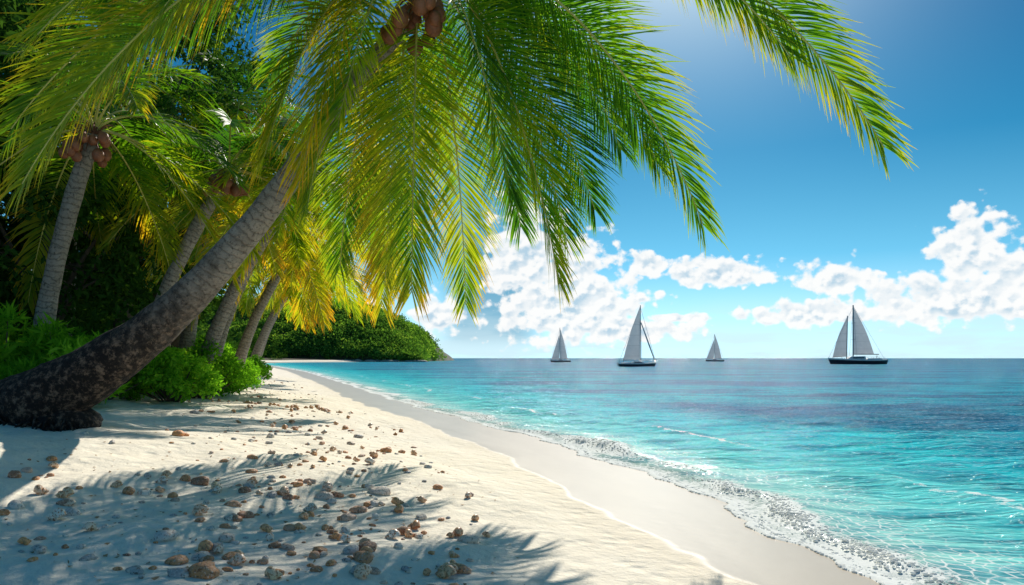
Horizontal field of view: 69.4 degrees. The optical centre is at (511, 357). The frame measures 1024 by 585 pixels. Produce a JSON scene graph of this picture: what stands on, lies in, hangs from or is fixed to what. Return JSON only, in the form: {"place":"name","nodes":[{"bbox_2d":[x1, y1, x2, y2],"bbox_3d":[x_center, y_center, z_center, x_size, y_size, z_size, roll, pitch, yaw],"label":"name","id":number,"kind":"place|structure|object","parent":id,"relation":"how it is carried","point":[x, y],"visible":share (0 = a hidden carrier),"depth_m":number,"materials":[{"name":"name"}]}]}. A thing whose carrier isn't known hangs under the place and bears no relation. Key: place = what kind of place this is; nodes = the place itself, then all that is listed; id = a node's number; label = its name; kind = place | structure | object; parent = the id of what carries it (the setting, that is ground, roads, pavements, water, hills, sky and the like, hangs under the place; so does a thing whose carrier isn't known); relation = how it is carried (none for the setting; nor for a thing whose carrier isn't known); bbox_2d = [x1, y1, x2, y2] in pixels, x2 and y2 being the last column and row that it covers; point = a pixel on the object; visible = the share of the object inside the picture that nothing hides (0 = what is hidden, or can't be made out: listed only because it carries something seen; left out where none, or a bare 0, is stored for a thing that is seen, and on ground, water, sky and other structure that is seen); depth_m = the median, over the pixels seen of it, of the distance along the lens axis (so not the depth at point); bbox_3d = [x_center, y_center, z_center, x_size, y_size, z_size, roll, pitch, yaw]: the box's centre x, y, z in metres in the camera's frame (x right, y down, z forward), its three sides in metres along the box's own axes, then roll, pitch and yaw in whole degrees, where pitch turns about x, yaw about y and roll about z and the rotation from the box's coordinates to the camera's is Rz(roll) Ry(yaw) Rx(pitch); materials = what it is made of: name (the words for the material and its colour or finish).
{"place":"outdoors","nodes":[
{"label":"outdoors","id":0,"kind":"place"},
{"bbox_2d":[206,304,453,361],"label":"headland hill","id":1,"kind":"structure","parent":0,"point":[448,358],"depth_m":387.27,"materials":[{"name":"green plant"}]},
{"bbox_2d":[199,295,446,360],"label":"headland forest","id":2,"kind":"object","parent":1,"relation":"on","point":[413,341],"visible":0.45,"depth_m":389.33,"materials":[{"name":"green plant"}]},
{"bbox_2d":[0,357,934,584],"bbox_3d":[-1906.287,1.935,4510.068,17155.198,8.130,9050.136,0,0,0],"label":"sand beach ground","id":3,"kind":"structure","parent":0,"point":[554,514],"depth_m":8.23,"materials":[{"name":"beige sand"}]},
{"bbox_2d":[0,309,22,355],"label":"tropical shrub","id":4,"kind":"object","parent":3,"relation":"on","point":[13,336],"visible":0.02,"depth_m":16.63,"materials":[{"name":"green plant"}]},
{"bbox_2d":[1,5,52,222],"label":"tropical tree","id":5,"kind":"object","parent":3,"relation":"on","point":[4,16],"visible":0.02,"depth_m":21.56,"materials":[{"name":"green plant"}]},
{"bbox_2d":[0,300,60,379],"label":"tropical shrub","id":6,"kind":"object","parent":3,"relation":"on","point":[8,352],"visible":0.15,"depth_m":14.97,"materials":[{"name":"green plant"}]},
{"bbox_2d":[0,0,86,221],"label":"tropical tree","id":7,"kind":"object","parent":3,"relation":"on","point":[24,5],"visible":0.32,"depth_m":17.56,"materials":[{"name":"green plant"}]},
{"bbox_2d":[0,312,133,403],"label":"tropical shrub","id":8,"kind":"object","parent":3,"relation":"on","point":[63,344],"visible":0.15,"depth_m":14.67,"materials":[{"name":"green plant"}]},
{"bbox_2d":[1,10,143,292],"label":"tropical tree","id":9,"kind":"object","parent":3,"relation":"on","point":[43,129],"depth_m":29.82,"materials":[{"name":"green plant"}]},
{"bbox_2d":[0,137,175,338],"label":"tropical tree","id":10,"kind":"object","parent":3,"relation":"on","point":[78,296],"visible":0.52,"depth_m":19.61,"materials":[{"name":"green plant"}]},
{"bbox_2d":[0,222,197,346],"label":"undergrowth","id":11,"kind":"object","parent":3,"relation":"on","point":[101,328],"visible":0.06,"depth_m":23.40,"materials":[{"name":"green plant"}]},
{"bbox_2d":[0,0,218,336],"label":"coconut palm","id":12,"kind":"object","parent":3,"relation":"on","point":[182,105],"visible":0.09,"depth_m":22.98,"materials":[{"name":"green plant"}]},
{"bbox_2d":[52,325,166,399],"bbox_3d":[-9.928,0.148,17.591,3.492,1.833,2.673,0,0,0],"label":"tropical shrub","id":13,"kind":"object","parent":3,"relation":"on","point":[148,370],"visible":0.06,"depth_m":17.36,"materials":[{"name":"green plant"}]},
{"bbox_2d":[0,36,264,333],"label":"coconut palm","id":14,"kind":"object","parent":3,"relation":"on","point":[87,156],"visible":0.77,"depth_m":17.56,"materials":[{"name":"green plant"}]},
{"bbox_2d":[0,0,267,327],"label":"tropical tree","id":15,"kind":"object","parent":3,"relation":"on","point":[220,75],"visible":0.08,"depth_m":24.89,"materials":[{"name":"green plant"}]},
{"bbox_2d":[78,115,239,347],"bbox_3d":[-14.221,-4.034,29.635,7.193,10.900,7.156,0,0,-13],"label":"tropical tree","id":16,"kind":"object","parent":3,"relation":"on","point":[212,304],"visible":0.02,"depth_m":29.50,"materials":[{"name":"green plant"}]},
{"bbox_2d":[119,346,226,402],"bbox_3d":[-8.483,0.388,18.538,2.743,1.543,2.092,0,0,23],"label":"tropical shrub","id":17,"kind":"object","parent":3,"relation":"on","point":[178,382],"visible":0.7,"depth_m":18.13,"materials":[{"name":"green plant"}]},
{"bbox_2d":[59,0,300,347],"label":"tropical tree","id":18,"kind":"object","parent":3,"relation":"on","point":[175,343],"visible":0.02,"depth_m":32.74,"materials":[{"name":"green plant"}]},
{"bbox_2d":[128,70,249,304],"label":"tropical tree","id":19,"kind":"object","parent":3,"relation":"on","point":[190,123],"depth_m":41.90,"materials":[{"name":"green plant"}]},
{"bbox_2d":[152,335,249,398],"bbox_3d":[-9.396,0.302,22.004,2.982,1.976,2.497,0,0,0],"label":"tropical shrub","id":20,"kind":"object","parent":3,"relation":"on","point":[232,368],"visible":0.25,"depth_m":22.01,"materials":[{"name":"green plant"}]},
{"bbox_2d":[185,335,247,375],"bbox_3d":[-11.908,0.249,28.065,3.819,2.263,3.115,0,0,0],"label":"tropical shrub","id":21,"kind":"object","parent":3,"relation":"on","point":[202,342],"depth_m":28.01,"materials":[{"name":"green plant"}]},
{"bbox_2d":[185,345,252,396],"bbox_3d":[-10.353,0.381,24.921,3.134,1.870,2.822,0,0,0],"label":"tropical shrub","id":22,"kind":"object","parent":3,"relation":"on","point":[232,389],"visible":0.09,"depth_m":24.57,"materials":[{"name":"green plant"}]},
{"bbox_2d":[96,90,359,397],"bbox_3d":[-7.210,-2.464,20.353,7.023,8.109,5.753,0,0,30],"label":"coconut palm","id":23,"kind":"object","parent":3,"relation":"on","point":[193,235],"visible":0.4,"depth_m":19.65,"materials":[{"name":"green plant"}]},
{"bbox_2d":[131,46,336,351],"bbox_3d":[-10.179,-4.728,27.629,7.436,12.529,7.203,0,0,0],"label":"coconut palm","id":24,"kind":"object","parent":3,"relation":"on","point":[187,336],"visible":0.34,"depth_m":27.06,"materials":[{"name":"green plant"}]},
{"bbox_2d":[0,381,479,584],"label":"coral stones","id":25,"kind":"object","parent":3,"relation":"on","point":[204,567],"visible":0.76,"depth_m":6.78,"materials":[{"name":"brown stone"}]},
{"bbox_2d":[195,308,289,359],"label":"jungle treeline","id":26,"kind":"object","parent":3,"relation":"on","point":[202,330],"visible":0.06,"depth_m":332.36,"materials":[{"name":"green plant"}]},
{"bbox_2d":[223,343,264,388],"bbox_3d":[-13.202,0.313,33.191,3.757,2.155,3.661,0,0,-33],"label":"tropical shrub","id":27,"kind":"object","parent":3,"relation":"on","point":[253,369],"visible":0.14,"depth_m":32.85,"materials":[{"name":"green plant"}]},
{"bbox_2d":[224,341,272,380],"bbox_3d":[-15.100,0.220,38.870,4.806,2.200,4.286,0,0,22],"label":"tropical shrub","id":28,"kind":"object","parent":3,"relation":"on","point":[266,368],"visible":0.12,"depth_m":39.26,"materials":[{"name":"green plant"}]},
{"bbox_2d":[17,397,489,579],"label":"seashells","id":29,"kind":"object","parent":3,"relation":"on","point":[446,571],"visible":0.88,"depth_m":6.87},
{"bbox_2d":[150,178,372,361],"bbox_3d":[-8.191,-2.509,26.016,7.691,8.393,7.475,0,0,0],"label":"coconut palm","id":30,"kind":"object","parent":3,"relation":"on","point":[310,290],"visible":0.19,"depth_m":25.91,"materials":[{"name":"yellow plant"}]},
{"bbox_2d":[0,383,524,584],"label":"beach leaf litter","id":31,"kind":"object","parent":3,"relation":"on","point":[153,578],"visible":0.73,"depth_m":7.21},
{"bbox_2d":[163,114,428,395],"bbox_3d":[-5.944,-2.620,21.287,7.417,8.628,7.260,0,0,-22],"label":"coconut palm","id":32,"kind":"object","parent":3,"relation":"on","point":[246,268],"visible":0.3,"depth_m":20.97,"materials":[{"name":"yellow plant"}]},
{"bbox_2d":[238,253,362,360],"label":"coconut palm","id":33,"kind":"object","parent":3,"relation":"on","point":[265,330],"visible":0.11,"depth_m":43.81,"materials":[{"name":"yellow plant"}]},
{"bbox_2d":[252,280,348,358],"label":"coconut palm","id":34,"kind":"object","parent":3,"relation":"on","point":[286,307],"visible":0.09,"depth_m":59.82,"materials":[{"name":"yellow plant"}]},
{"bbox_2d":[234,209,380,366],"bbox_3d":[-8.992,-2.414,31.580,7.230,8.437,7.213,0,0,0],"label":"coconut palm","id":35,"kind":"object","parent":3,"relation":"on","point":[265,302],"visible":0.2,"depth_m":31.68,"materials":[{"name":"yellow plant"}]},
{"bbox_2d":[345,359,427,361],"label":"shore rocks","id":36,"kind":"object","parent":3,"relation":"on","point":[377,360],"visible":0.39,"depth_m":372.60,"materials":[{"name":"beige sand"}]},
{"bbox_2d":[0,0,918,431],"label":"coconut palm","id":37,"kind":"object","parent":3,"relation":"on","point":[70,390],"visible":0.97,"depth_m":10.97,"materials":[{"name":"green plant"}]},
{"bbox_2d":[0,0,1023,357],"label":"sky","id":38,"kind":"structure","parent":0,"point":[929,257],"materials":[{"name":"blue"}]},
{"bbox_2d":[265,358,1023,584],"bbox_3d":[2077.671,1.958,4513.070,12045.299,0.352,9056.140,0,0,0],"label":"sea water","id":39,"kind":"structure","parent":0,"point":[920,461],"depth_m":20.41,"materials":[{"name":"teal liquid"}]},
{"bbox_2d":[550,330,570,361],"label":"sailboat","id":40,"kind":"object","parent":39,"relation":"on","point":[560,348],"visible":0.94,"depth_m":349.71,"materials":[{"name":"fabric"}]},
{"bbox_2d":[617,305,655,366],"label":"sailboat","id":41,"kind":"object","parent":39,"relation":"on","point":[633,350],"visible":0.91,"depth_m":176.14,"materials":[{"name":"fabric"}]},
{"bbox_2d":[399,400,962,584],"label":"sea foam","id":42,"kind":"object","parent":39,"relation":"on","point":[869,548],"visible":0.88,"depth_m":8.68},
{"bbox_2d":[706,334,723,360],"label":"sailboat","id":43,"kind":"object","parent":39,"relation":"on","point":[714,354],"visible":0.95,"depth_m":429.96,"materials":[{"name":"fabric"}]},
{"bbox_2d":[828,305,888,363],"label":"sailboat","id":44,"kind":"object","parent":39,"relation":"on","point":[861,344],"visible":0.95,"depth_m":239.94,"materials":[{"name":"fabric"}]}
]}

